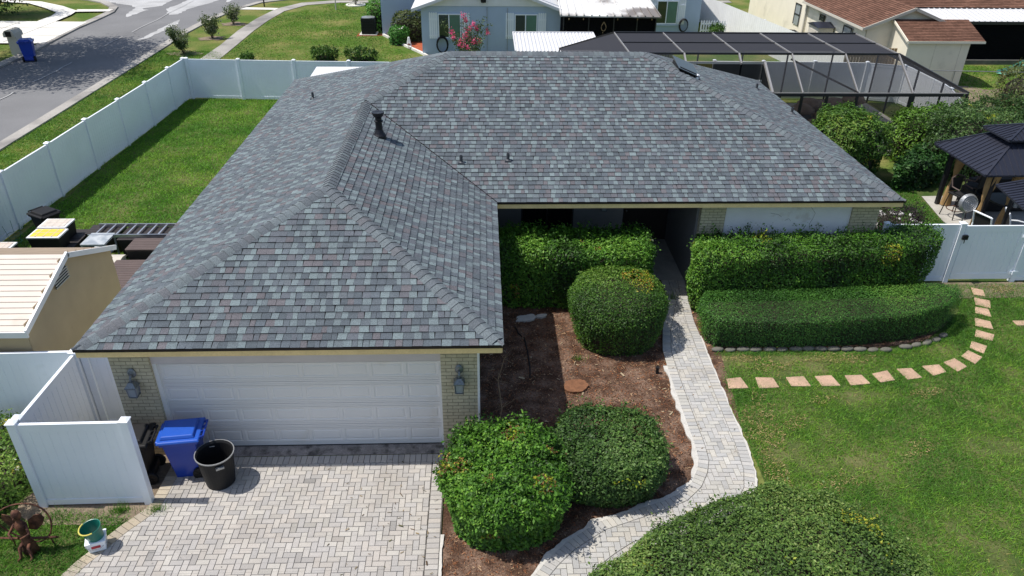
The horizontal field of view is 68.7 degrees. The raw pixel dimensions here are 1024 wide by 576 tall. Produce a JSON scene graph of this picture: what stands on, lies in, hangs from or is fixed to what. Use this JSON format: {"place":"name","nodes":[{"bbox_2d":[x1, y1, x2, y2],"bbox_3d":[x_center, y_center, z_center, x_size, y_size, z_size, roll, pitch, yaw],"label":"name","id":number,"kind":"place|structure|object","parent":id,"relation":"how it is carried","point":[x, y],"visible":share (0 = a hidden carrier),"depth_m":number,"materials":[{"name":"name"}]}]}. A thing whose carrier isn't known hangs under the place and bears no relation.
{"place":"outdoors","nodes":[
{"label":"outdoors","id":0,"kind":"place"},
{"bbox_2d":[2,0,75,20],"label":"sidewalk","id":1,"kind":"structure","parent":0,"point":[61,12],"depth_m":53.49,"materials":[{"name":"white concrete"}]},
{"bbox_2d":[0,21,85,42],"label":"driveway across street","id":2,"kind":"structure","parent":0,"point":[46,33],"depth_m":47.81,"materials":[{"name":"white concrete"}]},
{"bbox_2d":[0,431,131,575],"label":"lawn","id":3,"kind":"structure","parent":0,"point":[4,524],"depth_m":12.38,"materials":[{"name":"plant"}]},
{"bbox_2d":[0,408,31,516],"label":"shrub","id":4,"kind":"object","parent":3,"relation":"on","point":[13,476],"visible":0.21,"depth_m":13.16,"materials":[{"name":"green plant"}]},
{"bbox_2d":[0,503,58,561],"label":"garden statue","id":5,"kind":"object","parent":3,"relation":"on","point":[28,545],"visible":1,"depth_m":12.10,"materials":[{"name":"metal"}]},
{"bbox_2d":[11,349,100,422],"bbox_3d":[-8.214,2.452,13.677,0.162,1.890,2.083,0,30,-1],"label":"vinyl fence","id":6,"kind":"object","parent":3,"relation":"on","point":[64,394],"visible":0.41,"depth_m":13.77,"materials":[{"name":"white plastic"}]},
{"bbox_2d":[0,49,224,241],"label":"grass","id":7,"kind":"structure","parent":0,"point":[101,96],"depth_m":34.30,"materials":[{"name":"green plant"}]},
{"bbox_2d":[0,0,266,140],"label":"road","id":8,"kind":"structure","parent":0,"point":[88,54],"depth_m":41.32,"materials":[{"name":"grey asphalt"}]},
{"bbox_2d":[16,37,36,61],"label":"wheelie bin","id":9,"kind":"object","parent":8,"relation":"on","point":[26,47],"visible":1,"depth_m":40.35,"materials":[{"name":"blue plastic"}]},
{"bbox_2d":[104,0,171,16],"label":"road patch","id":10,"kind":"object","parent":8,"relation":"on","point":[139,5],"visible":1,"depth_m":56.44,"materials":[{"name":"concrete"}]},
{"bbox_2d":[166,0,216,14],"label":"road patch","id":11,"kind":"object","parent":8,"relation":"on","point":[194,3],"visible":1,"depth_m":55.94,"materials":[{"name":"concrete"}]},
{"bbox_2d":[12,99,276,259],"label":"lawn","id":12,"kind":"structure","parent":0,"point":[148,175],"depth_m":26.86,"materials":[{"name":"plant"}]},
{"bbox_2d":[26,206,61,228],"bbox_3d":[-13.562,-1.832,21.898,0.792,0.988,0.634,16,33,24],"label":"wheelie bin","id":13,"kind":"object","parent":12,"relation":"on","point":[39,215],"visible":0.43,"depth_m":21.59,"materials":[{"name":"black plastic"}]},
{"bbox_2d":[0,245,120,351],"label":"garden shed","id":14,"kind":"structure","parent":12,"relation":"on","point":[56,299],"depth_m":15.10,"materials":[{"name":"beige"}]},
{"bbox_2d":[31,229,89,247],"bbox_3d":[-12.738,-1.134,21.197,1.150,0.440,1.540,0,30,-2],"label":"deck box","id":15,"kind":"object","parent":12,"relation":"on","point":[78,238],"visible":0.22,"depth_m":21.28,"materials":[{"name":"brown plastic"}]},
{"bbox_2d":[26,228,69,247],"bbox_3d":[-12.728,-1.326,20.636,0.870,0.453,0.570,0,30,-2],"label":"storage tote","id":16,"kind":"object","parent":15,"relation":"on","point":[48,238],"visible":0.92,"depth_m":20.43,"materials":[{"name":"black plastic"}]},
{"bbox_2d":[37,219,76,239],"bbox_3d":[-12.827,-1.650,21.196,0.780,0.453,0.590,0,30,-2],"label":"storage tote","id":17,"kind":"object","parent":15,"relation":"on","point":[69,224],"visible":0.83,"depth_m":21.08,"materials":[{"name":"black plastic"}]},
{"bbox_2d":[80,233,119,254],"bbox_3d":[-11.423,-1.054,20.848,0.650,0.720,0.730,0,30,-2],"label":"utility cart","id":18,"kind":"object","parent":12,"relation":"on","point":[97,240],"visible":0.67,"depth_m":20.66,"materials":[{"name":"grey plastic"}]},
{"bbox_2d":[85,225,126,251],"bbox_3d":[-11.603,-1.425,21.568,0.950,0.600,0.590,0,30,-2],"label":"deck box","id":19,"kind":"object","parent":12,"relation":"on","point":[96,228],"visible":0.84,"depth_m":21.37,"materials":[{"name":"brown plastic"}]},
{"bbox_2d":[114,260,144,288],"bbox_3d":[-9.965,-0.067,19.272,0.970,0.580,1.740,0,30,-2],"label":"deck box","id":20,"kind":"object","parent":12,"relation":"on","point":[126,270],"visible":0.2,"depth_m":19.46,"materials":[{"name":"brown plastic"}]},
{"bbox_2d":[125,238,163,259],"bbox_3d":[-9.777,-0.908,20.615,1.280,0.700,0.690,0,30,-2],"label":"deck box","id":21,"kind":"object","parent":12,"relation":"on","point":[140,249],"visible":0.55,"depth_m":20.28,"materials":[{"name":"brown plastic"}]},
{"bbox_2d":[117,227,172,257],"bbox_3d":[-10.269,-1.298,21.380,1.500,0.600,0.840,0,30,-2],"label":"deck box","id":22,"kind":"object","parent":12,"relation":"on","point":[124,242],"visible":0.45,"depth_m":21.20,"materials":[{"name":"brown plastic"}]},
{"bbox_2d":[88,223,175,236],"bbox_3d":[-10.117,-1.638,21.242,3.400,0.090,0.730,0,30,-2],"label":"ladder","id":23,"kind":"object","parent":22,"relation":"on","point":[134,225],"visible":0.56,"depth_m":21.35,"materials":[{"name":"metal"}]},
{"bbox_2d":[61,454,444,575],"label":"driveway","id":24,"kind":"structure","parent":0,"point":[124,560],"depth_m":12.81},
{"bbox_2d":[84,528,106,552],"bbox_3d":[-6.813,4.171,12.299,0.318,0.222,0.313,-11,32,-19],"label":"bucket","id":25,"kind":"object","parent":24,"relation":"on","point":[99,545],"visible":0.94,"depth_m":12.20,"materials":[{"name":"white plastic"}]},
{"bbox_2d":[78,519,103,542],"bbox_3d":[-6.838,3.981,12.181,0.340,0.304,0.341,0,30,-2],"label":"bucket","id":26,"kind":"object","parent":25,"relation":"in","point":[91,530],"visible":1,"depth_m":12.19,"materials":[{"name":"green plastic"}]},
{"bbox_2d":[155,417,208,477],"bbox_3d":[-5.946,2.954,13.730,0.834,1.040,0.668,-4,30,-8],"label":"wheelie bin","id":27,"kind":"object","parent":24,"relation":"on","point":[179,441],"visible":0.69,"depth_m":13.46,"materials":[{"name":"blue plastic"}]},
{"bbox_2d":[194,439,234,490],"bbox_3d":[-5.305,3.219,13.515,0.684,0.692,0.684,0,30,-2],"label":"trash can","id":28,"kind":"object","parent":24,"relation":"on","point":[214,460],"visible":1,"depth_m":13.46,"materials":[{"name":"black plastic"}]},
{"bbox_2d":[224,3,411,61],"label":"grass","id":29,"kind":"structure","parent":0,"point":[236,55],"depth_m":47.11,"materials":[{"name":"green plant"}]},
{"bbox_2d":[201,0,731,58],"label":"sidewalk","id":30,"kind":"structure","parent":0,"point":[233,41],"depth_m":49.41,"materials":[{"name":"concrete"}]},
{"bbox_2d":[0,0,1023,575],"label":"ground","id":31,"kind":"structure","parent":0,"point":[194,40],"depth_m":45.00,"materials":[{"name":"green plant"}]},
{"bbox_2d":[2,27,22,54],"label":"mailbox","id":32,"kind":"object","parent":31,"relation":"on","point":[13,35],"visible":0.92,"depth_m":41.59,"materials":[{"name":"beige plastic"}]},
{"bbox_2d":[0,0,117,67],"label":"kerb","id":33,"kind":"structure","parent":31,"relation":"on","point":[16,57],"depth_m":47.39,"materials":[{"name":"concrete"}]},
{"bbox_2d":[0,351,125,421],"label":"vinyl fence","id":34,"kind":"object","parent":31,"relation":"on","point":[25,377],"visible":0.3,"depth_m":14.39,"materials":[{"name":"white plastic"}]},
{"bbox_2d":[10,454,170,524],"bbox_3d":[-7.560,3.608,13.552,2.450,0.001,1.800,0,30,-2],"label":"dirt strip","id":35,"kind":"object","parent":31,"relation":"on","point":[27,512],"visible":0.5,"depth_m":13.11,"materials":[{"name":"brown soil"}]},
{"bbox_2d":[4,416,154,507],"bbox_3d":[-7.290,2.982,12.751,1.962,1.920,0.162,-1,30,-3],"label":"vinyl fence","id":36,"kind":"object","parent":35,"relation":"on","point":[90,462],"visible":1,"depth_m":12.70,"materials":[{"name":"white plastic"}]},
{"bbox_2d":[132,422,165,484],"bbox_3d":[-6.801,3.022,13.594,0.834,1.040,0.668,-3,30,-7],"label":"wheelie bin","id":37,"kind":"object","parent":35,"relation":"on","point":[145,435],"visible":0.53,"depth_m":13.52,"materials":[{"name":"black plastic"}]},
{"bbox_2d":[0,57,191,241],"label":"vinyl fence","id":38,"kind":"object","parent":31,"relation":"on","point":[48,173],"visible":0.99,"depth_m":26.18,"materials":[{"name":"white plastic"}]},
{"bbox_2d":[0,0,284,150],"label":"kerb","id":39,"kind":"structure","parent":31,"relation":"on","point":[30,127],"depth_m":35.84,"materials":[{"name":"concrete"}]},
{"bbox_2d":[169,50,202,55],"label":"mulch ring","id":40,"kind":"object","parent":31,"relation":"on","point":[188,51],"visible":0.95,"depth_m":42.71,"materials":[{"name":"brown soil"}]},
{"bbox_2d":[165,22,189,53],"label":"crape myrtle","id":41,"kind":"object","parent":40,"relation":"on","point":[179,42],"visible":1,"depth_m":41.95,"materials":[{"name":"green plant"}]},
{"bbox_2d":[199,36,224,39],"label":"mulch ring","id":42,"kind":"object","parent":31,"relation":"on","point":[214,38],"visible":0.95,"depth_m":46.19,"materials":[{"name":"brown soil"}]},
{"bbox_2d":[197,11,221,37],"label":"crape myrtle","id":43,"kind":"object","parent":42,"relation":"on","point":[211,29],"visible":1,"depth_m":45.72,"materials":[{"name":"green plant"}]},
{"bbox_2d":[183,57,385,99],"bbox_3d":[-6.105,-9.526,34.489,17.643,1.890,0.256,1,30,0],"label":"vinyl fence","id":44,"kind":"object","parent":31,"relation":"on","point":[236,78],"visible":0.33,"depth_m":34.37,"materials":[{"name":"white plastic"}]},
{"bbox_2d":[310,43,338,60],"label":"shrub","id":45,"kind":"object","parent":31,"relation":"on","point":[327,55],"visible":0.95,"depth_m":40.88,"materials":[{"name":"green plant"}]},
{"bbox_2d":[234,443,446,456],"bbox_3d":[-3.745,3.091,14.457,5.450,0.001,0.395,0,30,-2],"label":"concrete apron","id":46,"kind":"object","parent":31,"relation":"on","point":[308,450],"visible":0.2,"depth_m":14.42,"materials":[{"name":"grey concrete"}]},
{"bbox_2d":[344,44,378,61],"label":"shrub","id":47,"kind":"object","parent":31,"relation":"on","point":[357,57],"visible":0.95,"depth_m":40.91,"materials":[{"name":"green plant"}]},
{"bbox_2d":[365,0,382,31],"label":"round bush","id":48,"kind":"object","parent":31,"relation":"on","point":[375,9],"visible":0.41,"depth_m":47.93,"materials":[{"name":"green plant"}]},
{"bbox_2d":[357,33,422,51],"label":"red mulch bed","id":49,"kind":"object","parent":31,"relation":"on","point":[416,45],"visible":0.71,"depth_m":45.40,"materials":[{"name":"brown soil"}]},
{"bbox_2d":[359,16,378,35],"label":"air conditioner","id":50,"kind":"object","parent":49,"relation":"on","point":[368,25],"visible":1,"depth_m":47.35,"materials":[{"name":"black metal"}]},
{"bbox_2d":[387,24,409,44],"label":"round bush","id":51,"kind":"object","parent":49,"relation":"on","point":[400,36],"visible":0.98,"depth_m":44.96,"materials":[{"name":"green plant"}]},
{"bbox_2d":[390,9,421,41],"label":"round bush","id":52,"kind":"object","parent":49,"relation":"on","point":[413,24],"visible":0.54,"depth_m":45.64,"materials":[{"name":"green plant"}]},
{"bbox_2d":[441,11,492,50],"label":"crape myrtle","id":53,"kind":"object","parent":31,"relation":"on","point":[466,42],"visible":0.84,"depth_m":40.21,"materials":[{"name":"pink plant"}]},
{"bbox_2d":[71,51,905,453],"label":"house","id":54,"kind":"structure","parent":31,"relation":"on","point":[321,265],"depth_m":16.71,"materials":[{"name":"concrete"}]},
{"bbox_2d":[158,361,441,446],"bbox_3d":[-3.857,2.150,14.044,5.030,2.040,0.060,0,30,-2],"label":"garage door","id":55,"kind":"structure","parent":54,"relation":"in","point":[376,402],"depth_m":14.00,"materials":[{"name":"paint"}]},
{"bbox_2d":[521,208,573,233],"bbox_3d":[0.972,-2.072,20.725,1.450,1.300,0.070,0,30,-2],"label":"window","id":56,"kind":"structure","parent":54,"relation":"in","point":[552,215],"depth_m":20.78,"materials":[{"name":"black glass"}]},
{"bbox_2d":[621,208,667,238],"bbox_3d":[3.815,-2.336,21.992,1.570,2.040,0.080,0,30,-2],"label":"front door","id":57,"kind":"structure","parent":54,"relation":"in","point":[655,219],"depth_m":22.19,"materials":[{"name":"brown plastic"}]},
{"bbox_2d":[380,0,701,54],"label":"blue house","id":58,"kind":"structure","parent":31,"relation":"on","point":[505,18],"depth_m":42.48,"materials":[{"name":"paint"}]},
{"bbox_2d":[438,14,461,40],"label":"window","id":59,"kind":"structure","parent":58,"relation":"in","point":[454,20],"depth_m":42.31,"materials":[{"name":"green glass"}]},
{"bbox_2d":[514,14,537,38],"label":"window","id":60,"kind":"structure","parent":58,"relation":"in","point":[523,22],"depth_m":42.39,"materials":[{"name":"green glass"}]},
{"bbox_2d":[656,0,678,25],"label":"window","id":61,"kind":"structure","parent":58,"relation":"in","point":[668,10],"depth_m":48.80,"materials":[{"name":"green glass"}]},
{"bbox_2d":[441,280,693,575],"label":"mulch bed","id":62,"kind":"object","parent":31,"relation":"on","point":[486,567],"visible":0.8,"depth_m":16.09,"materials":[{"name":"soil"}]},
{"bbox_2d":[432,409,581,552],"bbox_3d":[-0.109,3.206,12.872,2.485,1.598,2.561,0,30,-2],"label":"round bush","id":63,"kind":"object","parent":62,"relation":"on","point":[501,490],"visible":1,"depth_m":12.34,"materials":[{"name":"green plant"}]},
{"bbox_2d":[564,379,588,393],"bbox_3d":[1.394,2.138,16.270,0.542,0.070,0.464,0,30,-2],"label":"stepping stone","id":64,"kind":"object","parent":62,"relation":"on","point":[574,386],"visible":1,"depth_m":16.22,"materials":[{"name":"brown stone"}]},
{"bbox_2d":[498,218,660,308],"bbox_3d":[1.359,-0.579,18.979,4.490,2.086,1.820,0,30,-2],"label":"hedge","id":65,"kind":"object","parent":62,"relation":"on","point":[543,273],"visible":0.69,"depth_m":18.56,"materials":[{"name":"green plant"}]},
{"bbox_2d":[546,393,677,508],"bbox_3d":[1.706,2.912,13.586,2.354,1.435,2.139,0,30,-2],"label":"round bush","id":66,"kind":"object","parent":62,"relation":"on","point":[618,463],"visible":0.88,"depth_m":13.12,"materials":[{"name":"green plant"}]},
{"bbox_2d":[567,259,671,356],"bbox_3d":[2.495,0.313,17.707,2.415,1.837,2.513,0,30,-2],"label":"round bush","id":67,"kind":"object","parent":62,"relation":"on","point":[617,315],"visible":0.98,"depth_m":17.10,"materials":[{"name":"green plant"}]},
{"bbox_2d":[557,0,660,36],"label":"screened porch","id":68,"kind":"object","parent":31,"relation":"on","point":[595,14],"visible":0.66,"depth_m":41.73,"materials":[{"name":"white metal"}]},
{"bbox_2d":[531,366,698,575],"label":"mortar edge","id":69,"kind":"object","parent":31,"relation":"on","point":[594,521],"visible":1,"depth_m":13.48,"materials":[{"name":"grey concrete"}]},
{"bbox_2d":[535,280,754,575],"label":"walkway","id":70,"kind":"structure","parent":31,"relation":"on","point":[746,475],"depth_m":14.38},
{"bbox_2d":[700,336,757,487],"bbox_3d":[4.318,2.786,15.235,1.223,0.050,6.399,8,31,12],"label":"mortar edge","id":71,"kind":"object","parent":31,"relation":"on","point":[740,430],"visible":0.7,"depth_m":15.34,"materials":[{"name":"grey concrete"}]},
{"bbox_2d":[587,473,936,575],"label":"spreading shrub","id":72,"kind":"object","parent":31,"relation":"on","point":[792,535],"visible":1,"depth_m":11.84,"materials":[{"name":"green plant"}]},
{"bbox_2d":[699,0,844,61],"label":"metal fence","id":73,"kind":"object","parent":31,"relation":"on","point":[736,19],"visible":0.41,"depth_m":46.67,"materials":[{"name":"white metal"}]},
{"bbox_2d":[713,59,960,125],"bbox_3d":[15.216,-9.226,34.523,10.801,1.840,5.271,22,36,32],"label":"vinyl fence","id":74,"kind":"object","parent":31,"relation":"on","point":[812,81],"visible":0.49,"depth_m":35.38,"materials":[{"name":"white plastic"}]},
{"bbox_2d":[786,103,897,154],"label":"pool deck","id":75,"kind":"structure","parent":31,"relation":"on","point":[885,118],"depth_m":33.85,"materials":[{"name":"concrete"}]},
{"bbox_2d":[559,31,969,124],"bbox_3d":[9.657,-8.488,31.404,14.851,3.547,7.334,0,30,-2],"label":"pool enclosure","id":76,"kind":"object","parent":75,"relation":"on","point":[739,44],"visible":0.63,"depth_m":30.02,"materials":[{"name":"metal"}]},
{"bbox_2d":[843,48,897,64],"bbox_3d":[18.023,-11.413,38.471,3.085,1.750,0.080,0,30,-2],"label":"wooden fence","id":77,"kind":"object","parent":31,"relation":"on","point":[886,59],"visible":0.05,"depth_m":38.28,"materials":[{"name":"grey wood"}]},
{"bbox_2d":[748,0,1023,61],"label":"cream house","id":78,"kind":"structure","parent":31,"relation":"on","point":[870,19],"depth_m":42.94,"materials":[{"name":"paint"}]},
{"bbox_2d":[883,99,966,160],"bbox_3d":[15.538,-6.011,28.429,2.881,2.381,2.243,0,30,-2],"label":"shrub","id":79,"kind":"object","parent":31,"relation":"on","point":[906,137],"visible":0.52,"depth_m":28.02,"materials":[{"name":"green plant"}]},
{"bbox_2d":[888,19,985,86],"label":"cream shed","id":80,"kind":"structure","parent":31,"relation":"on","point":[931,44],"depth_m":37.70,"materials":[{"name":"paint"}]},
{"bbox_2d":[915,7,1023,64],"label":"metal porch","id":81,"kind":"object","parent":31,"relation":"on","point":[1000,31],"visible":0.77,"depth_m":42.47,"materials":[{"name":"white metal"}]},
{"bbox_2d":[917,88,1023,179],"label":"shrub","id":82,"kind":"object","parent":31,"relation":"on","point":[974,126],"visible":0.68,"depth_m":27.07,"materials":[{"name":"green plant"}]},
{"bbox_2d":[922,196,1023,224],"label":"patio slab","id":83,"kind":"structure","parent":31,"relation":"on","point":[945,215],"depth_m":24.50,"materials":[{"name":"concrete"}]},
{"bbox_2d":[939,174,972,220],"bbox_3d":[14.288,-2.923,23.989,0.601,1.373,0.550,-9,31,-17],"label":"bar stool","id":84,"kind":"object","parent":83,"relation":"on","point":[956,184],"visible":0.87,"depth_m":23.96,"materials":[{"name":"black metal"}]},
{"bbox_2d":[934,123,1023,224],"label":"gazebo","id":85,"kind":"object","parent":83,"relation":"on","point":[994,155],"visible":0.89,"depth_m":22.70,"materials":[{"name":"grey metal"}]},
{"bbox_2d":[957,177,1022,210],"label":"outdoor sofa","id":86,"kind":"object","parent":83,"relation":"on","point":[991,206],"visible":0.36,"depth_m":24.81,"materials":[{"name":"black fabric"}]},
{"bbox_2d":[995,179,1023,224],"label":"grill gazebo","id":87,"kind":"object","parent":83,"relation":"on","point":[1013,191],"visible":0.87,"depth_m":21.12,"materials":[{"name":"grey metal"}]},
{"bbox_2d":[926,282,1023,297],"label":"dirt strip","id":88,"kind":"object","parent":31,"relation":"on","point":[1019,284],"visible":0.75,"depth_m":20.28,"materials":[{"name":"brown soil"}]},
{"bbox_2d":[955,65,1023,118],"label":"grass","id":89,"kind":"structure","parent":31,"relation":"on","point":[965,79],"depth_m":39.67,"materials":[{"name":"green plant"}]},
{"bbox_2d":[992,59,1023,118],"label":"shrub","id":90,"kind":"object","parent":31,"relation":"on","point":[1015,84],"visible":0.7,"depth_m":34.11,"materials":[{"name":"green plant"}]},
{"bbox_2d":[512,31,595,51],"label":"metal shed","id":91,"kind":"structure","parent":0,"point":[531,41],"depth_m":36.89,"materials":[{"name":"white paint"}]},
{"bbox_2d":[622,239,683,279],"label":"porch floor","id":92,"kind":"structure","parent":0,"point":[665,267],"depth_m":21.16,"materials":[{"name":"concrete"}]},
{"bbox_2d":[808,22,834,32],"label":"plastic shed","id":93,"kind":"structure","parent":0,"point":[824,27],"depth_m":42.38,"materials":[{"name":"grey plastic"}]},
{"bbox_2d":[721,169,1023,575],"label":"lawn","id":94,"kind":"structure","parent":0,"point":[884,175],"depth_m":14.95,"materials":[{"name":"plant"}]},
{"bbox_2d":[686,286,947,424],"bbox_3d":[7.924,1.359,17.816,6.850,0.001,5.700,0,30,-2],"label":"mulch bed","id":95,"kind":"object","parent":94,"relation":"on","point":[718,367],"visible":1,"depth_m":17.76,"materials":[{"name":"soil"}]},
{"bbox_2d":[685,217,945,312],"bbox_3d":[7.690,-0.588,19.092,6.924,2.141,1.732,-3,30,-6],"label":"hedge","id":96,"kind":"object","parent":95,"relation":"on","point":[898,262],"visible":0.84,"depth_m":18.57,"materials":[{"name":"green plant"}]},
{"bbox_2d":[696,282,963,347],"bbox_3d":[7.795,0.673,18.046,6.800,1.005,1.575,-2,30,-5],"label":"hedge","id":97,"kind":"object","parent":95,"relation":"on","point":[848,320],"visible":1,"depth_m":17.70,"materials":[{"name":"green plant"}]},
{"bbox_2d":[810,100,895,175],"bbox_3d":[11.810,-5.260,26.656,3.039,2.765,2.960,0,30,-2],"label":"shrub","id":98,"kind":"object","parent":94,"relation":"on","point":[861,144],"visible":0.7,"depth_m":25.67,"materials":[{"name":"green plant"}]},
{"bbox_2d":[875,195,932,230],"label":"dried plant","id":99,"kind":"object","parent":94,"relation":"on","point":[913,213],"visible":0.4,"depth_m":22.44,"materials":[{"name":"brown plant"}]},
{"bbox_2d":[873,181,946,242],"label":"shrub","id":100,"kind":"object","parent":94,"relation":"on","point":[922,202],"depth_m":24.98,"materials":[{"name":"green plant"}]},
{"bbox_2d":[889,142,954,192],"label":"shrub","id":101,"kind":"object","parent":94,"relation":"on","point":[910,172],"visible":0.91,"depth_m":26.18,"materials":[{"name":"green plant"}]},
{"bbox_2d":[878,221,967,282],"bbox_3d":[10.856,-0.956,20.116,2.182,1.810,0.162,0,30,-2],"label":"vinyl fence","id":102,"kind":"object","parent":94,"relation":"on","point":[945,259],"visible":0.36,"depth_m":20.05,"materials":[{"name":"white plastic"}]},
{"bbox_2d":[958,194,977,220],"bbox_3d":[13.755,-2.240,22.859,0.580,1.362,0.492,0,30,-2],"label":"pedestal fan","id":103,"kind":"object","parent":94,"relation":"on","point":[968,203],"visible":0.91,"depth_m":22.56,"materials":[{"name":"grey metal"}]},
{"bbox_2d":[1007,241,1023,281],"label":"vinyl fence","id":104,"kind":"object","parent":94,"relation":"on","point":[1019,265],"visible":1,"depth_m":20.41,"materials":[{"name":"white plastic"}]},
{"bbox_2d":[949,225,1023,278],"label":"garden gate","id":105,"kind":"structure","parent":104,"relation":"attached to","point":[988,251],"depth_m":20.15,"materials":[{"name":"white plastic"}]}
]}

